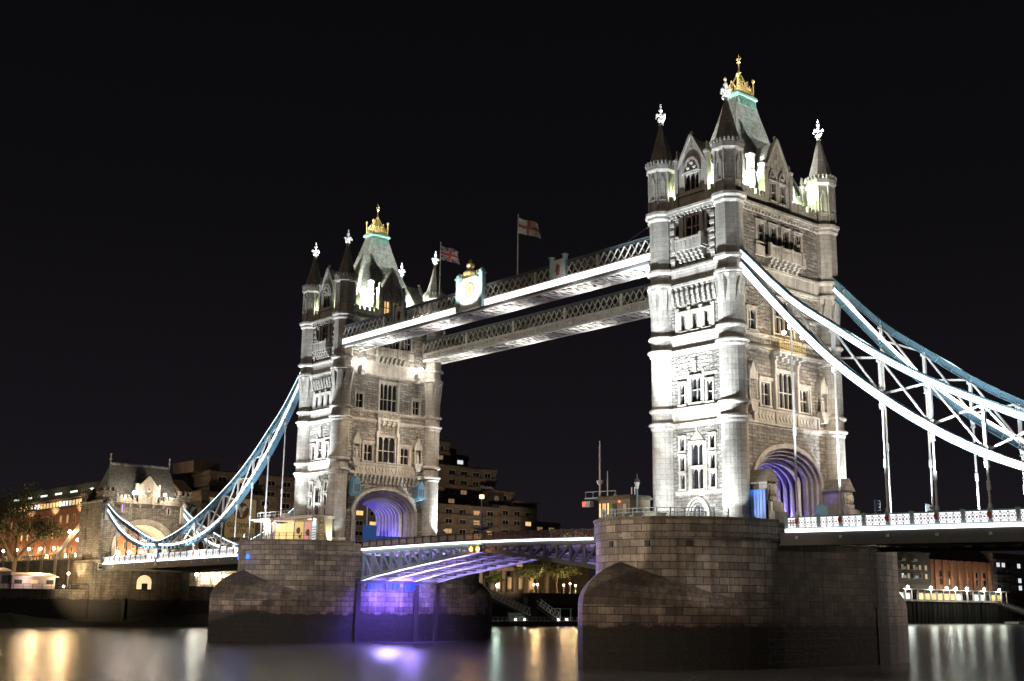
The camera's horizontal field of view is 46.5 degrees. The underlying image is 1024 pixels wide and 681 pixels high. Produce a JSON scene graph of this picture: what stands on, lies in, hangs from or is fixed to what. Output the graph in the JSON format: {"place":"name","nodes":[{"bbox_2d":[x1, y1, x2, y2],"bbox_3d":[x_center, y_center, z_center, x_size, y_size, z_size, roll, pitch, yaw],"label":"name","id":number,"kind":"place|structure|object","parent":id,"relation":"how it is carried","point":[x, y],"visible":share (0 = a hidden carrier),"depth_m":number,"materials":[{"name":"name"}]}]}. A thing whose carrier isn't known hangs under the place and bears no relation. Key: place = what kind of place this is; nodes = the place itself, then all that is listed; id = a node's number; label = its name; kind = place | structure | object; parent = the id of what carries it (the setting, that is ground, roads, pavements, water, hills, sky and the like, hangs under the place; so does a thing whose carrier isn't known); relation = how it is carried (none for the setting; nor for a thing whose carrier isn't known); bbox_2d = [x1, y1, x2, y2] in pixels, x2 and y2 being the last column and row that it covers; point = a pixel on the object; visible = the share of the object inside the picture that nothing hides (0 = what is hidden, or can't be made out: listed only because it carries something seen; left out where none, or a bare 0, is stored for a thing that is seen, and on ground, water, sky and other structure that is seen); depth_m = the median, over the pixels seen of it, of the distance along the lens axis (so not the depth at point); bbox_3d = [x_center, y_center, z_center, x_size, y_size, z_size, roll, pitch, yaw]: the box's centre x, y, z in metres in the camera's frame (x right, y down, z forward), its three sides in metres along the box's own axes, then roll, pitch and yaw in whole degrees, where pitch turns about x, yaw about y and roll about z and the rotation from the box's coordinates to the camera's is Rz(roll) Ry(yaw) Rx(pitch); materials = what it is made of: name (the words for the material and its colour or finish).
{"place":"outdoors","nodes":[
{"label":"outdoors","id":0,"kind":"place"},
{"bbox_2d":[0,613,208,627],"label":"muddy foreshore","id":1,"kind":"structure","parent":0,"point":[10,620],"depth_m":257.82,"materials":[{"name":"brown soil"}]},
{"bbox_2d":[0,623,1023,680],"bbox_3d":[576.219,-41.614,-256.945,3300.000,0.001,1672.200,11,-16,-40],"label":"river water","id":2,"kind":"structure","parent":0,"point":[966,651],"depth_m":134.22,"materials":[{"name":"grey liquid"}]},
{"bbox_2d":[0,583,88,618],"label":"quay wall","id":3,"kind":"structure","parent":2,"relation":"in","point":[51,603],"depth_m":254.64,"materials":[{"name":"stone"}]},
{"bbox_2d":[187,581,213,613],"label":"quay wall","id":4,"kind":"structure","parent":2,"relation":"in","point":[198,599],"depth_m":277.37,"materials":[{"name":"stone"}]},
{"bbox_2d":[207,539,491,641],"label":"river pier","id":5,"kind":"structure","parent":2,"relation":"in","point":[289,590],"depth_m":186.72,"materials":[{"name":"stone"}]},
{"bbox_2d":[244,532,324,539],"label":"pier railing","id":6,"kind":"object","parent":5,"relation":"on","point":[256,535],"visible":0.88,"depth_m":187.99,"materials":[{"name":"metal"}]},
{"bbox_2d":[251,510,336,539],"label":"visitor kiosk","id":7,"kind":"object","parent":5,"relation":"on","point":[311,526],"visible":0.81,"depth_m":193.40,"materials":[{"name":"white glass"}]},
{"bbox_2d":[293,207,445,544],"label":"bridge tower","id":8,"kind":"structure","parent":5,"relation":"on","point":[376,428],"depth_m":204.44,"materials":[{"name":"stone"}]},
{"bbox_2d":[107,373,299,565],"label":"suspension chain","id":9,"kind":"object","parent":8,"relation":"hanging from","point":[279,424],"visible":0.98,"depth_m":223.81,"materials":[{"name":"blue metal"}]},
{"bbox_2d":[100,546,237,572],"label":"side span deck","id":10,"kind":"structure","parent":9,"relation":"hanging from","point":[209,560],"depth_m":240.94,"materials":[{"name":"metal"}]},
{"bbox_2d":[183,507,367,549],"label":"suspension chain","id":11,"kind":"object","parent":8,"relation":"hanging from","point":[188,515],"visible":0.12,"depth_m":264.14,"materials":[{"name":"metal"}]},
{"bbox_2d":[348,475,361,495],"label":"signal box","id":12,"kind":"object","parent":8,"relation":"attached to","point":[354,488],"visible":1,"depth_m":196.33,"materials":[{"name":"blue metal"}]},
{"bbox_2d":[353,390,365,408],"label":"window","id":13,"kind":"structure","parent":8,"relation":"in","point":[358,394],"depth_m":201.17,"materials":[{"name":"stone"}]},
{"bbox_2d":[363,442,374,461],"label":"window","id":14,"kind":"structure","parent":8,"relation":"in","point":[367,455],"depth_m":200.78,"materials":[{"name":"stone"}]},
{"bbox_2d":[378,434,396,464],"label":"window","id":15,"kind":"structure","parent":8,"relation":"in","point":[385,452],"depth_m":203.44,"materials":[{"name":"stone"}]},
{"bbox_2d":[377,380,397,413],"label":"window","id":16,"kind":"structure","parent":8,"relation":"in","point":[388,394],"depth_m":205.34,"materials":[{"name":"stone"}]},
{"bbox_2d":[399,446,410,465],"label":"window","id":17,"kind":"structure","parent":8,"relation":"in","point":[403,450],"depth_m":205.49,"materials":[{"name":"stone"}]},
{"bbox_2d":[411,398,421,416],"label":"window","id":18,"kind":"structure","parent":8,"relation":"in","point":[414,402],"depth_m":208.73,"materials":[{"name":"stone"}]},
{"bbox_2d":[413,481,425,500],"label":"signal box","id":19,"kind":"object","parent":8,"relation":"attached to","point":[418,491],"visible":1,"depth_m":204.75,"materials":[{"name":"blue metal"}]},
{"bbox_2d":[362,525,405,545],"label":"road gate","id":20,"kind":"structure","parent":5,"relation":"on","point":[369,532],"depth_m":197.71,"materials":[{"name":"blue metal"}]},
{"bbox_2d":[361,532,549,582],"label":"bascule leaf","id":21,"kind":"object","parent":5,"relation":"on","point":[456,558],"visible":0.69,"depth_m":182.91,"materials":[{"name":"metal"}]},
{"bbox_2d":[469,495,493,539],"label":"signal stand","id":22,"kind":"object","parent":21,"relation":"on","point":[481,518],"visible":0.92,"depth_m":170.95,"materials":[{"name":"metal"}]},
{"bbox_2d":[524,597,536,619],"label":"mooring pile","id":23,"kind":"object","parent":2,"relation":"in","point":[530,602],"visible":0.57,"depth_m":327.50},
{"bbox_2d":[489,588,579,619],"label":"quay wall","id":24,"kind":"structure","parent":2,"relation":"in","point":[553,600],"depth_m":345.68,"materials":[{"name":"stone"}]},
{"bbox_2d":[492,608,577,626],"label":"pontoon","id":25,"kind":"object","parent":2,"relation":"on","point":[522,623],"visible":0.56,"depth_m":321.39,"materials":[{"name":"black metal"}]},
{"bbox_2d":[486,587,530,615],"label":"gangway","id":26,"kind":"object","parent":25,"relation":"on","point":[509,606],"visible":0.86,"depth_m":322.18,"materials":[{"name":"white metal"}]},
{"bbox_2d":[537,599,559,619],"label":"gangway","id":27,"kind":"object","parent":25,"relation":"on","point":[544,610],"visible":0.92,"depth_m":330.75,"materials":[{"name":"white metal"}]},
{"bbox_2d":[578,516,909,669],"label":"river pier","id":28,"kind":"structure","parent":2,"relation":"in","point":[696,593],"depth_m":125.16,"materials":[{"name":"stone"}]},
{"bbox_2d":[482,528,595,568],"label":"bascule leaf","id":29,"kind":"object","parent":28,"relation":"on","point":[561,547],"visible":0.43,"depth_m":159.23,"materials":[{"name":"metal"}]},
{"bbox_2d":[595,487,652,518],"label":"control cabin","id":30,"kind":"object","parent":28,"relation":"on","point":[616,501],"visible":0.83,"depth_m":139.30,"materials":[{"name":"brown stone"}]},
{"bbox_2d":[582,441,615,507],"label":"signal mast","id":31,"kind":"object","parent":30,"relation":"attached to","point":[585,504],"visible":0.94,"depth_m":142.61,"materials":[{"name":"grey metal"}]},
{"bbox_2d":[624,512,667,516],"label":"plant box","id":32,"kind":"object","parent":28,"relation":"on","point":[647,514],"visible":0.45,"depth_m":131.04,"materials":[{"name":"metal"}]},
{"bbox_2d":[602,507,728,518],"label":"pier railing","id":33,"kind":"object","parent":28,"relation":"on","point":[604,514],"visible":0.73,"depth_m":126.64,"materials":[{"name":"grey metal"}]},
{"bbox_2d":[645,54,847,517],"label":"bridge tower","id":34,"kind":"structure","parent":28,"relation":"on","point":[721,413],"depth_m":142.74,"materials":[{"name":"stone"}]},
{"bbox_2d":[340,235,649,350],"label":"walkway","id":35,"kind":"structure","parent":34,"relation":"attached to","point":[598,276],"depth_m":168.20,"materials":[{"name":"white metal"}]},
{"bbox_2d":[392,301,407,324],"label":"walkway panel","id":36,"kind":"object","parent":35,"relation":"on","point":[399,314],"visible":1,"depth_m":187.23,"materials":[{"name":"grey metal"}]},
{"bbox_2d":[439,242,441,296],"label":"flagpole","id":37,"kind":"object","parent":35,"relation":"on","point":[440,268],"visible":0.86,"depth_m":184.60,"materials":[{"name":"grey metal"}]},
{"bbox_2d":[441,245,459,264],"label":"flag","id":38,"kind":"object","parent":37,"relation":"attached to","point":[449,254],"visible":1,"depth_m":184.45,"materials":[{"name":"multicoloured fabric"}]},
{"bbox_2d":[454,259,486,312],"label":"crest","id":39,"kind":"object","parent":35,"relation":"on","point":[470,290],"visible":1,"depth_m":173.97,"materials":[{"name":"white metal"}]},
{"bbox_2d":[517,214,518,273],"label":"flagpole","id":40,"kind":"object","parent":35,"relation":"on","point":[517,246],"visible":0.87,"depth_m":170.74,"materials":[{"name":"grey metal"}]},
{"bbox_2d":[518,218,540,238],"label":"flag","id":41,"kind":"object","parent":40,"relation":"attached to","point":[528,227],"visible":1,"depth_m":170.83,"materials":[{"name":"white fabric"}]},
{"bbox_2d":[549,253,568,280],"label":"walkway panel","id":42,"kind":"object","parent":35,"relation":"on","point":[558,268],"visible":1,"depth_m":160.14,"materials":[{"name":"grey metal"}]},
{"bbox_2d":[421,283,650,364],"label":"walkway","id":43,"kind":"structure","parent":34,"relation":"attached to","point":[638,309],"depth_m":188.58,"materials":[{"name":"grey metal"}]},
{"bbox_2d":[677,454,686,472],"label":"window","id":44,"kind":"structure","parent":34,"relation":"in","point":[684,456],"depth_m":139.69,"materials":[{"name":"stone"}]},
{"bbox_2d":[677,435,686,452],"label":"window","id":45,"kind":"structure","parent":34,"relation":"in","point":[681,439],"depth_m":140.27,"materials":[{"name":"stone"}]},
{"bbox_2d":[677,472,687,490],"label":"window","id":46,"kind":"structure","parent":34,"relation":"in","point":[682,475],"depth_m":139.35,"materials":[{"name":"stone"}]},
{"bbox_2d":[677,381,687,406],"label":"window","id":47,"kind":"structure","parent":34,"relation":"in","point":[682,386],"depth_m":141.40,"materials":[{"name":"stone"}]},
{"bbox_2d":[678,310,687,333],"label":"window","id":48,"kind":"structure","parent":34,"relation":"in","point":[684,313],"depth_m":142.93,"materials":[{"name":"stone"}]},
{"bbox_2d":[683,211,698,236],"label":"window","id":49,"kind":"structure","parent":34,"relation":"in","point":[694,227],"depth_m":144.51,"materials":[{"name":"glass"}]},
{"bbox_2d":[682,168,700,193],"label":"window","id":50,"kind":"structure","parent":34,"relation":"in","point":[692,176],"depth_m":145.61,"materials":[{"name":"stone"}]},
{"bbox_2d":[689,308,698,331],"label":"window","id":51,"kind":"structure","parent":34,"relation":"in","point":[693,311],"depth_m":141.65,"materials":[{"name":"stone"}]},
{"bbox_2d":[688,373,702,404],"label":"window","id":52,"kind":"structure","parent":34,"relation":"in","point":[697,378],"depth_m":140.06,"materials":[{"name":"stone"}]},
{"bbox_2d":[688,440,704,467],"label":"window","id":53,"kind":"structure","parent":34,"relation":"in","point":[698,446],"depth_m":138.43,"materials":[{"name":"stone"}]},
{"bbox_2d":[689,465,705,490],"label":"window","id":54,"kind":"structure","parent":34,"relation":"in","point":[699,472],"depth_m":137.83,"materials":[{"name":"stone"}]},
{"bbox_2d":[685,497,710,515],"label":"doorway","id":55,"kind":"structure","parent":34,"relation":"in","point":[691,504],"depth_m":137.15,"materials":[{"name":"stone"}]},
{"bbox_2d":[701,305,710,328],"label":"window","id":56,"kind":"structure","parent":34,"relation":"in","point":[706,308],"depth_m":140.32,"materials":[{"name":"stone"}]},
{"bbox_2d":[704,377,714,402],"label":"window","id":57,"kind":"structure","parent":34,"relation":"in","point":[711,379],"depth_m":138.30,"materials":[{"name":"stone"}]},
{"bbox_2d":[707,431,716,449],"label":"window","id":58,"kind":"structure","parent":34,"relation":"in","point":[711,435],"depth_m":136.82,"materials":[{"name":"stone"}]},
{"bbox_2d":[707,451,717,469],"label":"window","id":59,"kind":"structure","parent":34,"relation":"in","point":[714,453],"depth_m":136.45,"materials":[{"name":"stone"}]},
{"bbox_2d":[708,469,717,488],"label":"window","id":60,"kind":"structure","parent":34,"relation":"in","point":[713,473],"depth_m":135.92,"materials":[{"name":"stone"}]},
{"bbox_2d":[745,304,758,331],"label":"window","id":61,"kind":"structure","parent":34,"relation":"in","point":[749,308],"depth_m":140.23,"materials":[{"name":"stone"}]},
{"bbox_2d":[754,218,766,244],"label":"window","id":62,"kind":"structure","parent":34,"relation":"in","point":[758,222],"depth_m":143.89,"materials":[{"name":"stone"}]},
{"bbox_2d":[760,378,772,407],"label":"window","id":63,"kind":"structure","parent":34,"relation":"in","point":[765,383],"depth_m":139.89,"materials":[{"name":"stone"}]},
{"bbox_2d":[767,222,778,245],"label":"window","id":64,"kind":"structure","parent":34,"relation":"in","point":[770,225],"depth_m":145.57,"materials":[{"name":"stone"}]},
{"bbox_2d":[768,179,778,203],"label":"window","id":65,"kind":"structure","parent":34,"relation":"in","point":[771,185],"depth_m":146.93,"materials":[{"name":"stone"}]},
{"bbox_2d":[778,182,787,206],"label":"window","id":66,"kind":"structure","parent":34,"relation":"in","point":[780,185],"depth_m":148.12,"materials":[{"name":"stone"}]},
{"bbox_2d":[774,295,792,338],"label":"window","id":67,"kind":"structure","parent":34,"relation":"in","point":[780,324],"depth_m":144.05,"materials":[{"name":"stone"}]},
{"bbox_2d":[780,226,790,249],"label":"window","id":68,"kind":"structure","parent":34,"relation":"in","point":[783,230],"depth_m":147.14,"materials":[{"name":"stone"}]},
{"bbox_2d":[777,368,796,412],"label":"window","id":69,"kind":"structure","parent":34,"relation":"in","point":[784,390],"depth_m":142.51,"materials":[{"name":"glass"}]},
{"bbox_2d":[792,231,802,252],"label":"window","id":70,"kind":"structure","parent":34,"relation":"in","point":[798,236],"depth_m":148.77,"materials":[{"name":"stone"}]},
{"bbox_2d":[800,386,810,414],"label":"window","id":71,"kind":"structure","parent":34,"relation":"in","point":[802,393],"depth_m":144.65,"materials":[{"name":"stone"}]},
{"bbox_2d":[740,248,1023,514],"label":"suspension chain","id":72,"kind":"object","parent":34,"relation":"hanging from","point":[756,273],"visible":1,"depth_m":121.55,"materials":[{"name":"white metal"}]},
{"bbox_2d":[779,507,1023,551],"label":"side span deck","id":73,"kind":"structure","parent":72,"relation":"hanging from","point":[958,530],"depth_m":118.72,"materials":[{"name":"metal"}]},
{"bbox_2d":[832,277,1023,523],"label":"suspension chain","id":74,"kind":"object","parent":34,"relation":"hanging from","point":[848,301],"visible":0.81,"depth_m":137.74,"materials":[{"name":"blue metal"}]},
{"bbox_2d":[750,489,766,518],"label":"gate screen","id":75,"kind":"object","parent":28,"relation":"on","point":[758,503],"visible":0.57,"depth_m":131.60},
{"bbox_2d":[750,468,787,522],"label":"parapet buttress","id":76,"kind":"structure","parent":28,"relation":"on","point":[767,479],"depth_m":131.97,"materials":[{"name":"stone"}]},
{"bbox_2d":[815,505,827,515],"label":"gate screen","id":77,"kind":"object","parent":28,"relation":"on","point":[821,510],"visible":0.43,"depth_m":141.50,"materials":[{"name":"blue metal"}]},
{"bbox_2d":[822,478,859,527],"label":"parapet buttress","id":78,"kind":"structure","parent":28,"relation":"on","point":[830,490],"depth_m":141.99,"materials":[{"name":"stone"}]},
{"bbox_2d":[905,601,1023,623],"bbox_3d":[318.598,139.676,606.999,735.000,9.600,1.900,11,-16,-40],"label":"quay wall","id":79,"kind":"structure","parent":2,"relation":"in","point":[918,612],"depth_m":494.72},
{"bbox_2d":[899,588,1008,602],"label":"riverside pavilion","id":80,"kind":"structure","parent":79,"relation":"on","point":[930,595],"depth_m":489.10,"materials":[{"name":"white glass"}]},
{"bbox_2d":[1005,622,1023,623],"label":"floating stage","id":81,"kind":"object","parent":2,"relation":"on","point":[1014,622],"visible":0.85,"depth_m":503.19,"materials":[{"name":"grey metal"}]},
{"bbox_2d":[991,598,1023,614],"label":"gangway","id":82,"kind":"object","parent":81,"relation":"on","point":[1010,608],"visible":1,"depth_m":497.69,"materials":[{"name":"grey metal"}]},
{"bbox_2d":[0,0,1023,579],"label":"sky","id":83,"kind":"structure","parent":0,"point":[172,172],"materials":[{"name":"black"}]},
{"bbox_3d":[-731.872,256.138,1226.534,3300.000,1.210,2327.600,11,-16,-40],"label":"bank ground","id":84,"kind":"structure","parent":0,"visible":0},
{"bbox_2d":[0,568,14,587],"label":"kiosk","id":85,"kind":"object","parent":84,"relation":"on","point":[5,576],"visible":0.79,"depth_m":254.32,"materials":[{"name":"white fabric"}]},
{"bbox_2d":[10,572,57,588],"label":"kiosk","id":86,"kind":"object","parent":84,"relation":"on","point":[36,580],"visible":0.81,"depth_m":257.70,"materials":[{"name":"white fabric"}]},
{"bbox_2d":[0,478,69,571],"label":"tree","id":87,"kind":"object","parent":84,"relation":"on","point":[43,527],"visible":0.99,"depth_m":261.62,"materials":[{"name":"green plant"}]},
{"bbox_2d":[0,553,102,588],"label":"approach viaduct","id":88,"kind":"object","parent":84,"relation":"on","point":[58,566],"visible":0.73,"depth_m":285.03,"materials":[{"name":"stone"}]},
{"bbox_2d":[55,524,78,553],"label":"backstay girder","id":89,"kind":"object","parent":88,"relation":"on","point":[67,540],"visible":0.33,"depth_m":280.51,"materials":[{"name":"grey metal"}]},
{"bbox_2d":[0,473,194,560],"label":"brick building","id":90,"kind":"structure","parent":84,"relation":"on","point":[64,503],"depth_m":355.65,"materials":[{"name":"brick"}]},
{"bbox_2d":[69,453,192,620],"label":"gateway tower","id":91,"kind":"structure","parent":84,"relation":"on","point":[122,595],"depth_m":270.17,"materials":[{"name":"stone"}]},
{"bbox_2d":[136,575,150,588],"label":"river door","id":92,"kind":"structure","parent":91,"relation":"in","point":[142,579],"depth_m":268.76,"materials":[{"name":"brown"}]},
{"bbox_2d":[189,571,237,586],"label":"riverside cafe","id":93,"kind":"structure","parent":84,"relation":"on","point":[204,579],"depth_m":286.33,"materials":[{"name":"grey metal"}]},
{"bbox_2d":[173,440,560,592],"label":"hotel","id":94,"kind":"structure","parent":84,"relation":"on","point":[462,485],"depth_m":354.66,"materials":[{"name":"concrete"}]},
{"bbox_2d":[223,498,256,546],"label":"hotel sign","id":95,"kind":"object","parent":94,"relation":"attached to","point":[243,515],"visible":0.62,"depth_m":305.94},
{"bbox_2d":[488,492,503,505],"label":"dark sign","id":96,"kind":"object","parent":94,"relation":"attached to","point":[495,498],"visible":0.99,"depth_m":366.93,"materials":[{"name":"grey metal"}]},
{"bbox_2d":[485,570,505,590],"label":"tree","id":97,"kind":"object","parent":84,"relation":"on","point":[495,577],"visible":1,"depth_m":349.99,"materials":[{"name":"green plant"}]},
{"bbox_2d":[516,562,542,592],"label":"tree","id":98,"kind":"object","parent":84,"relation":"on","point":[531,571],"visible":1,"depth_m":351.52,"materials":[{"name":"green plant"}]},
{"bbox_2d":[526,560,557,592],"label":"tree","id":99,"kind":"object","parent":84,"relation":"on","point":[542,563],"visible":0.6,"depth_m":358.46,"materials":[{"name":"green plant"}]},
{"bbox_2d":[546,565,568,592],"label":"tree","id":100,"kind":"object","parent":84,"relation":"on","point":[558,573],"visible":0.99,"depth_m":358.60,"materials":[{"name":"green plant"}]},
{"bbox_2d":[559,564,581,590],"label":"tree","id":101,"kind":"object","parent":84,"relation":"on","point":[571,570],"visible":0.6,"depth_m":363.50,"materials":[{"name":"green plant"}]},
{"bbox_2d":[555,531,588,593],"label":"vaulted glasshouse","id":102,"kind":"structure","parent":84,"relation":"on","point":[579,581],"depth_m":380.46,"materials":[{"name":"glass"}]},
{"bbox_2d":[897,552,931,588],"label":"brick flats","id":103,"kind":"structure","parent":84,"relation":"on","point":[913,570],"depth_m":477.56,"materials":[{"name":"grey brick"}]},
{"bbox_2d":[929,551,992,590],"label":"brick warehouse","id":104,"kind":"structure","parent":84,"relation":"on","point":[961,570],"depth_m":501.85,"materials":[{"name":"brick"}]},
{"bbox_2d":[982,552,1023,602],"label":"modern block","id":105,"kind":"structure","parent":84,"relation":"on","point":[1007,572],"depth_m":525.54,"materials":[{"name":"brick"}]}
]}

